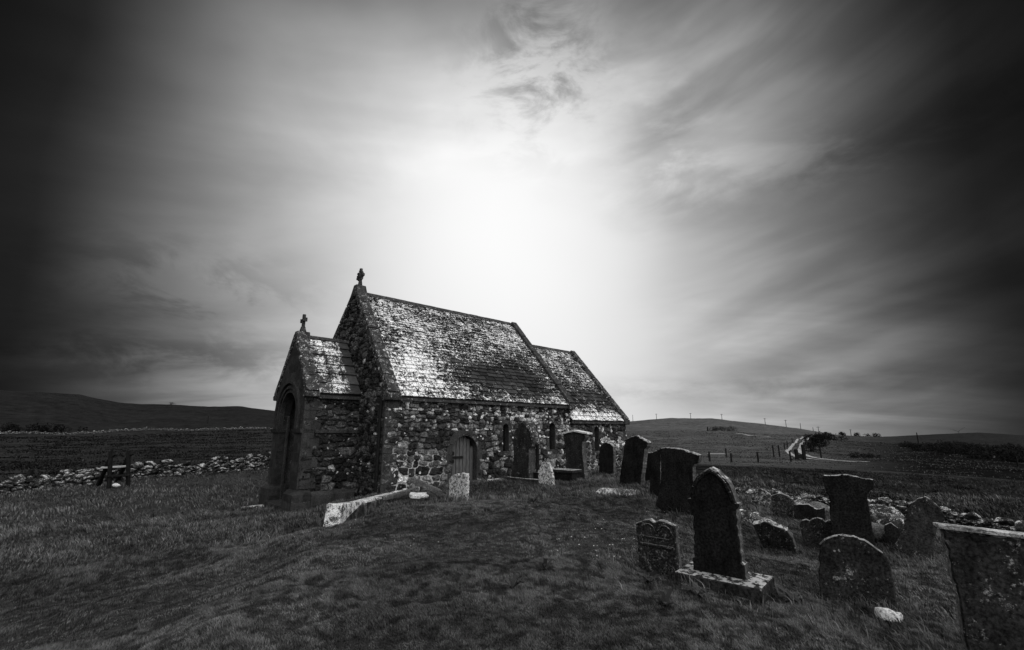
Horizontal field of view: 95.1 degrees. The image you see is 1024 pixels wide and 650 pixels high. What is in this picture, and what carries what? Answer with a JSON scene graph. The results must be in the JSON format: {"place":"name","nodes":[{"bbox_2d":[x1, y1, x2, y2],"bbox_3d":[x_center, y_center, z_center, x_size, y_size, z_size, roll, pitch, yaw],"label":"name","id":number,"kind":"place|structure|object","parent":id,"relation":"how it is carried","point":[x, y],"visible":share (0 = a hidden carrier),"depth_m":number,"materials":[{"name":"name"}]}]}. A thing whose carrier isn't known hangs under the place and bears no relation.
{"place":"outdoors","nodes":[
{"label":"outdoors","id":0,"kind":"place"},
{"bbox_2d":[0,390,1023,649],"bbox_3d":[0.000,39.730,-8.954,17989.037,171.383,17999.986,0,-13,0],"label":"ground","id":1,"kind":"structure","parent":0,"point":[72,412],"depth_m":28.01,"materials":[{"name":"plant"}]},
{"bbox_2d":[22,469,34,491],"bbox_3d":[-18.383,6.040,17.706,0.327,1.139,0.120,0,-13,0],"label":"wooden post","id":2,"kind":"object","parent":1,"relation":"on","point":[30,472],"visible":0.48,"depth_m":17.75,"materials":[{"name":"black wood"}]},
{"bbox_2d":[0,422,87,432],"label":"gorse bush","id":3,"kind":"object","parent":1,"relation":"on","point":[33,427],"visible":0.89,"depth_m":162.81,"materials":[{"name":"black plant"}]},
{"bbox_2d":[95,450,133,488],"bbox_3d":[-16.040,5.835,18.814,2.216,1.580,0.922,-10,-16,38],"label":"step stile","id":4,"kind":"object","parent":1,"relation":"on","point":[109,466],"visible":0.85,"depth_m":18.52,"materials":[{"name":"black wood"}]},
{"bbox_2d":[0,452,270,494],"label":"dry stone wall","id":5,"kind":"structure","parent":1,"relation":"on","point":[87,477],"depth_m":20.18,"materials":[{"name":"grey stone"}]},
{"bbox_2d":[0,429,271,484],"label":"pasture grass","id":6,"kind":"structure","parent":1,"relation":"on","point":[36,463],"depth_m":58.83,"materials":[{"name":"plant"}]},
{"bbox_2d":[0,426,272,434],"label":"field wall","id":7,"kind":"structure","parent":6,"relation":"on","point":[102,431],"depth_m":170.17,"materials":[{"name":"grey stone"}]},
{"bbox_2d":[323,488,408,526],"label":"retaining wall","id":8,"kind":"structure","parent":1,"relation":"on","point":[338,513],"depth_m":10.79,"materials":[{"name":"grey stone"}]},
{"bbox_2d":[385,487,417,499],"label":"stone beam","id":9,"kind":"structure","parent":8,"relation":"on","point":[400,493],"depth_m":13.55,"materials":[{"name":"grey stone"}]},
{"bbox_2d":[409,492,428,498],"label":"stone slab","id":10,"kind":"structure","parent":1,"relation":"on","point":[414,495],"depth_m":12.95,"materials":[{"name":"stone"}]},
{"bbox_2d":[410,477,441,495],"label":"stone beam","id":11,"kind":"structure","parent":1,"relation":"on","point":[425,486],"depth_m":13.42,"materials":[{"name":"grey stone"}]},
{"bbox_2d":[258,268,629,511],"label":"chapel","id":12,"kind":"structure","parent":1,"relation":"on","point":[376,393],"depth_m":17.28,"materials":[{"name":"stone"}]},
{"bbox_2d":[452,436,472,479],"bbox_3d":[-1.886,5.100,17.212,1.138,2.085,0.130,12,-17,-42],"label":"door","id":13,"kind":"structure","parent":12,"relation":"in","point":[462,456],"depth_m":17.31,"materials":[{"name":"grey wood"}]},
{"bbox_2d":[499,420,511,455],"bbox_3d":[-0.344,4.485,18.681,0.655,1.390,0.325,12,-17,-42],"label":"window","id":14,"kind":"structure","parent":12,"relation":"in","point":[506,440],"depth_m":18.71,"materials":[{"name":"stone"}]},
{"bbox_2d":[546,419,557,453],"bbox_3d":[1.654,4.867,20.515,0.720,1.472,0.325,12,-17,-42],"label":"window","id":15,"kind":"structure","parent":12,"relation":"in","point":[552,436],"depth_m":20.57,"materials":[{"name":"stone"}]},
{"bbox_2d":[592,424,600,454],"bbox_3d":[3.989,5.514,22.698,0.678,1.491,0.325,12,-17,-42],"label":"window","id":16,"kind":"structure","parent":12,"relation":"in","point":[596,444],"depth_m":22.72,"materials":[{"name":"stone"}]},
{"bbox_2d":[449,473,469,499],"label":"headstone","id":17,"kind":"object","parent":1,"relation":"on","point":[459,485],"visible":0.64,"depth_m":11.98,"materials":[{"name":"grey stone"}]},
{"bbox_2d":[495,574,524,588],"bbox_3d":[-0.008,2.672,4.856,0.289,0.126,0.197,6,-14,-24],"label":"weed","id":18,"kind":"object","parent":1,"relation":"on","point":[511,585],"visible":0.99,"depth_m":4.86,"materials":[{"name":"grey plant"}]},
{"bbox_2d":[504,421,539,481],"bbox_3d":[0.463,4.363,15.822,1.459,2.210,0.590,-12,-17,43],"label":"headstone","id":19,"kind":"object","parent":1,"relation":"on","point":[526,440],"visible":0.85,"depth_m":15.68,"materials":[{"name":"stone"}]},
{"bbox_2d":[526,495,542,501],"bbox_3d":[0.455,3.691,9.953,0.398,0.177,0.292,0,-13,0],"label":"weed","id":20,"kind":"object","parent":1,"relation":"on","point":[532,499],"visible":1,"depth_m":9.95,"materials":[{"name":"grey plant"}]},
{"bbox_2d":[534,558,556,569],"bbox_3d":[0.381,2.792,5.447,0.264,0.133,0.290,5,-14,-20],"label":"weed","id":21,"kind":"object","parent":1,"relation":"on","point":[544,565],"visible":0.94,"depth_m":5.43,"materials":[{"name":"grey plant"}]},
{"bbox_2d":[538,462,554,485],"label":"headstone","id":22,"kind":"object","parent":1,"relation":"on","point":[545,473],"visible":0.61,"depth_m":14.45,"materials":[{"name":"grey stone"}]},
{"bbox_2d":[553,468,581,481],"bbox_3d":[1.761,5.020,15.475,0.940,0.490,0.600,-10,-16,39],"label":"tomb chest","id":23,"kind":"object","parent":1,"relation":"on","point":[566,474],"visible":0.63,"depth_m":15.25,"materials":[{"name":"black stone"}]},
{"bbox_2d":[562,430,591,478],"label":"headstone","id":24,"kind":"object","parent":1,"relation":"on","point":[575,447],"visible":0.69,"depth_m":16.35,"materials":[{"name":"stone"}]},
{"bbox_2d":[599,442,615,473],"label":"headstone","id":25,"kind":"object","parent":1,"relation":"on","point":[607,458],"visible":0.71,"depth_m":19.20,"materials":[{"name":"stone"}]},
{"bbox_2d":[596,488,635,495],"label":"ledger slab","id":26,"kind":"structure","parent":1,"relation":"on","point":[608,490],"depth_m":11.56,"materials":[{"name":"grey stone"}]},
{"bbox_2d":[620,435,651,484],"bbox_3d":[3.475,3.936,13.230,0.220,1.601,1.031,12,-17,-43],"label":"headstone","id":27,"kind":"object","parent":1,"relation":"on","point":[634,460],"visible":0.73,"depth_m":13.14,"materials":[{"name":"stone"}]},
{"bbox_2d":[633,571,659,582],"bbox_3d":[1.472,2.774,5.133,0.249,0.107,0.337,-12,-18,43],"label":"weed","id":28,"kind":"object","parent":1,"relation":"on","point":[651,577],"visible":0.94,"depth_m":5.12,"materials":[{"name":"grey plant"}]},
{"bbox_2d":[645,452,651,481],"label":"headstone","id":29,"kind":"object","parent":1,"relation":"on","point":[648,470],"visible":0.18,"depth_m":13.54,"materials":[{"name":"stone"}]},
{"bbox_2d":[649,449,660,496],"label":"headstone","id":30,"kind":"object","parent":1,"relation":"on","point":[655,478],"visible":0.54,"depth_m":11.43,"materials":[{"name":"stone"}]},
{"bbox_2d":[636,518,681,574],"bbox_3d":[1.780,2.784,5.694,0.552,0.787,0.104,-11,-20,41],"label":"headstone","id":31,"kind":"object","parent":1,"relation":"on","point":[658,547],"visible":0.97,"depth_m":5.67,"materials":[{"name":"stone"}]},
{"bbox_2d":[656,447,701,516],"bbox_3d":[3.424,3.358,9.582,0.986,1.652,0.200,-10,-16,39],"label":"headstone","id":32,"kind":"object","parent":1,"relation":"on","point":[678,471],"visible":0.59,"depth_m":9.55,"materials":[{"name":"stone"}]},
{"bbox_2d":[679,580,713,596],"bbox_3d":[1.805,2.572,4.556,0.240,0.147,0.296,10,-16,-36],"label":"weed","id":33,"kind":"object","parent":1,"relation":"on","point":[694,591],"visible":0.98,"depth_m":4.55,"materials":[{"name":"grey plant"}]},
{"bbox_2d":[709,426,721,430],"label":"hedge","id":34,"kind":"object","parent":1,"relation":"on","point":[717,428],"visible":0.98,"depth_m":309.12,"materials":[{"name":"black plant"}]},
{"bbox_2d":[707,453,724,457],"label":"water trough","id":35,"kind":"object","parent":1,"relation":"on","point":[719,455],"visible":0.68,"depth_m":72.52,"materials":[{"name":"metal"}]},
{"bbox_2d":[675,467,775,602],"bbox_3d":[2.202,2.297,4.964,0.858,1.524,0.470,-11,-15,41],"label":"headstone","id":36,"kind":"object","parent":1,"relation":"on","point":[719,561],"visible":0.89,"depth_m":4.91,"materials":[{"name":"stone"}]},
{"bbox_2d":[721,426,737,430],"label":"hedge","id":37,"kind":"object","parent":1,"relation":"on","point":[728,429],"visible":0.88,"depth_m":306.83,"materials":[{"name":"black plant"}]},
{"bbox_2d":[740,510,760,517],"bbox_3d":[5.548,4.611,11.068,0.646,0.447,0.549,-18,-22,39],"label":"boulder","id":38,"kind":"object","parent":1,"relation":"on","point":[747,513],"visible":0.22,"depth_m":10.96,"materials":[{"name":"grey stone"}]},
{"bbox_2d":[743,517,758,523],"bbox_3d":[4.995,4.247,9.831,0.376,0.407,0.120,-10,-41,39],"label":"stone fragment","id":39,"kind":"object","parent":1,"relation":"on","point":[750,519],"visible":0.26,"depth_m":9.85,"materials":[{"name":"grey stone"}]},
{"bbox_2d":[751,488,770,505],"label":"headstone","id":40,"kind":"object","parent":1,"relation":"on","point":[760,495],"visible":0.53,"depth_m":13.50,"materials":[{"name":"grey stone"}]},
{"bbox_2d":[753,518,797,552],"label":"headstone","id":41,"kind":"object","parent":1,"relation":"on","point":[770,533],"visible":0.66,"depth_m":8.09,"materials":[{"name":"stone"}]},
{"bbox_2d":[771,493,795,517],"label":"headstone","id":42,"kind":"object","parent":1,"relation":"on","point":[782,503],"visible":0.5,"depth_m":11.58,"materials":[{"name":"stone"}]},
{"bbox_2d":[772,586,810,602],"bbox_3d":[2.708,2.626,4.544,0.277,0.133,0.289,0,-13,0],"label":"weed","id":43,"kind":"object","parent":1,"relation":"on","point":[796,595],"visible":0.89,"depth_m":4.56,"materials":[{"name":"grey plant"}]},
{"bbox_2d":[794,445,806,459],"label":"field gate","id":44,"kind":"structure","parent":1,"relation":"on","point":[802,456],"depth_m":69.69,"materials":[{"name":"black wood"}]},
{"bbox_2d":[794,499,810,503],"bbox_3d":[8.500,5.398,13.726,0.635,0.527,0.935,-11,-11,40],"label":"boulder","id":45,"kind":"object","parent":1,"relation":"on","point":[800,501],"visible":0.14,"depth_m":13.72,"materials":[{"name":"grey stone"}]},
{"bbox_2d":[794,504,824,520],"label":"headstone","id":46,"kind":"object","parent":1,"relation":"on","point":[805,511],"visible":0.41,"depth_m":11.08,"materials":[{"name":"stone"}]},
{"bbox_2d":[799,441,822,451],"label":"gorse bush","id":47,"kind":"object","parent":1,"relation":"on","point":[810,446],"visible":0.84,"depth_m":96.67,"materials":[{"name":"black plant"}]},
{"bbox_2d":[800,517,831,547],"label":"headstone","id":48,"kind":"object","parent":1,"relation":"on","point":[816,531],"visible":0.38,"depth_m":8.32,"materials":[{"name":"stone"}]},
{"bbox_2d":[801,431,831,446],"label":"gorse bush","id":49,"kind":"object","parent":1,"relation":"on","point":[818,438],"visible":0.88,"depth_m":134.78,"materials":[{"name":"black plant"}]},
{"bbox_2d":[808,501,829,510],"bbox_3d":[8.669,5.244,13.172,0.676,0.497,0.785,1,-7,-5],"label":"boulder","id":50,"kind":"object","parent":1,"relation":"on","point":[817,504],"visible":0.2,"depth_m":13.07,"materials":[{"name":"grey stone"}]},
{"bbox_2d":[627,431,1023,479],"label":"hill grass","id":51,"kind":"structure","parent":1,"relation":"on","point":[897,453],"depth_m":91.59,"materials":[{"name":"black plant"}]},
{"bbox_2d":[814,432,846,440],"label":"gorse bush","id":52,"kind":"object","parent":1,"relation":"on","point":[832,435],"visible":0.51,"depth_m":233.87,"materials":[{"name":"black plant"}]},
{"bbox_2d":[823,474,875,546],"bbox_3d":[5.693,3.262,7.801,0.707,1.483,0.140,-8,-17,33],"label":"headstone","id":53,"kind":"object","parent":1,"relation":"on","point":[849,509],"visible":0.68,"depth_m":7.82,"materials":[{"name":"stone"}]},
{"bbox_2d":[848,452,865,457],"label":"gorse bush","id":54,"kind":"object","parent":1,"relation":"on","point":[855,456],"visible":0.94,"depth_m":78.67,"materials":[{"name":"black plant"}]},
{"bbox_2d":[818,534,896,610],"bbox_3d":[3.714,2.781,5.077,0.690,0.938,0.100,-8,-21,33],"label":"headstone","id":55,"kind":"object","parent":1,"relation":"on","point":[853,565],"visible":0.6,"depth_m":5.07,"materials":[{"name":"stone"}]},
{"bbox_2d":[864,433,880,436],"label":"distant tree","id":56,"kind":"object","parent":1,"relation":"on","point":[877,435],"visible":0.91,"depth_m":970.70,"materials":[{"name":"black plant"}]},
{"bbox_2d":[865,453,880,457],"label":"gorse bush","id":57,"kind":"object","parent":1,"relation":"on","point":[869,455],"visible":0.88,"depth_m":79.61,"materials":[{"name":"black plant"}]},
{"bbox_2d":[872,522,884,542],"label":"headstone","id":58,"kind":"object","parent":1,"relation":"on","point":[878,530],"visible":0.36,"depth_m":8.61,"materials":[{"name":"grey stone"}]},
{"bbox_2d":[734,487,1023,531],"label":"dry stone wall","id":59,"kind":"structure","parent":1,"relation":"on","point":[973,519],"depth_m":13.51,"materials":[{"name":"grey stone"}]},
{"bbox_2d":[869,504,904,522],"bbox_3d":[8.272,4.322,10.515,0.840,0.543,0.642,6,-13,1],"label":"boulder","id":60,"kind":"object","parent":1,"relation":"on","point":[877,511],"visible":0.38,"depth_m":10.31,"materials":[{"name":"grey stone"}]},
{"bbox_2d":[874,607,902,622],"bbox_3d":[3.624,2.831,4.487,0.233,0.207,0.183,6,-13,1],"label":"boulder","id":61,"kind":"object","parent":1,"relation":"on","point":[884,613],"visible":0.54,"depth_m":4.46,"materials":[{"name":"stone"}]},
{"bbox_2d":[875,516,903,533],"bbox_3d":[7.574,4.037,9.315,0.530,0.427,0.660,-12,-23,43],"label":"boulder","id":62,"kind":"object","parent":1,"relation":"on","point":[897,522],"visible":0.4,"depth_m":9.22,"materials":[{"name":"grey stone"}]},
{"bbox_2d":[883,522,899,545],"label":"headstone","id":63,"kind":"object","parent":1,"relation":"on","point":[891,533],"visible":0.52,"depth_m":8.41,"materials":[{"name":"stone"}]},
{"bbox_2d":[894,496,944,559],"bbox_3d":[6.700,3.453,7.698,0.718,1.225,0.150,-9,-30,35],"label":"headstone","id":64,"kind":"object","parent":1,"relation":"on","point":[919,530],"visible":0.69,"depth_m":7.67,"materials":[{"name":"stone"}]},
{"bbox_2d":[898,439,969,448],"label":"gorse thicket","id":65,"kind":"object","parent":1,"relation":"on","point":[904,444],"visible":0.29,"depth_m":175.50,"materials":[{"name":"black plant"}]},
{"bbox_2d":[910,441,1001,453],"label":"gorse thicket","id":66,"kind":"object","parent":1,"relation":"on","point":[935,444],"visible":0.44,"depth_m":144.35,"materials":[{"name":"black plant"}]},
{"bbox_2d":[933,522,1023,649],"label":"headstone","id":67,"kind":"object","parent":1,"relation":"on","point":[985,566],"visible":1,"depth_m":3.45,"materials":[{"name":"stone"}]},
{"bbox_2d":[936,441,1023,456],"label":"gorse thicket","id":68,"kind":"object","parent":1,"relation":"on","point":[957,449],"visible":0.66,"depth_m":119.84,"materials":[{"name":"black plant"}]},
{"bbox_2d":[967,448,1023,461],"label":"gorse thicket","id":69,"kind":"object","parent":1,"relation":"on","point":[1005,454],"visible":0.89,"depth_m":102.84,"materials":[{"name":"black plant"}]},
{"bbox_2d":[0,0,1023,436],"label":"sky","id":70,"kind":"structure","parent":0,"point":[807,213],"materials":[{"name":"grey"}]},
{"bbox_2d":[654,589,680,605],"bbox_3d":[1.422,2.547,4.359,0.235,0.131,0.236,-1,-13,6],"label":"weed","id":71,"kind":"object","parent":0,"point":[663,599],"visible":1,"depth_m":4.37,"materials":[{"name":"grey plant"}]},
{"bbox_2d":[785,437,866,461],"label":"track","id":72,"kind":"structure","parent":0,"point":[791,446],"depth_m":93.16,"materials":[{"name":"grey gravel"}]},
{"bbox_2d":[718,465,1023,520],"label":"rough grass","id":73,"kind":"structure","parent":0,"point":[748,473],"depth_m":28.71,"materials":[{"name":"plant"}]}
]}

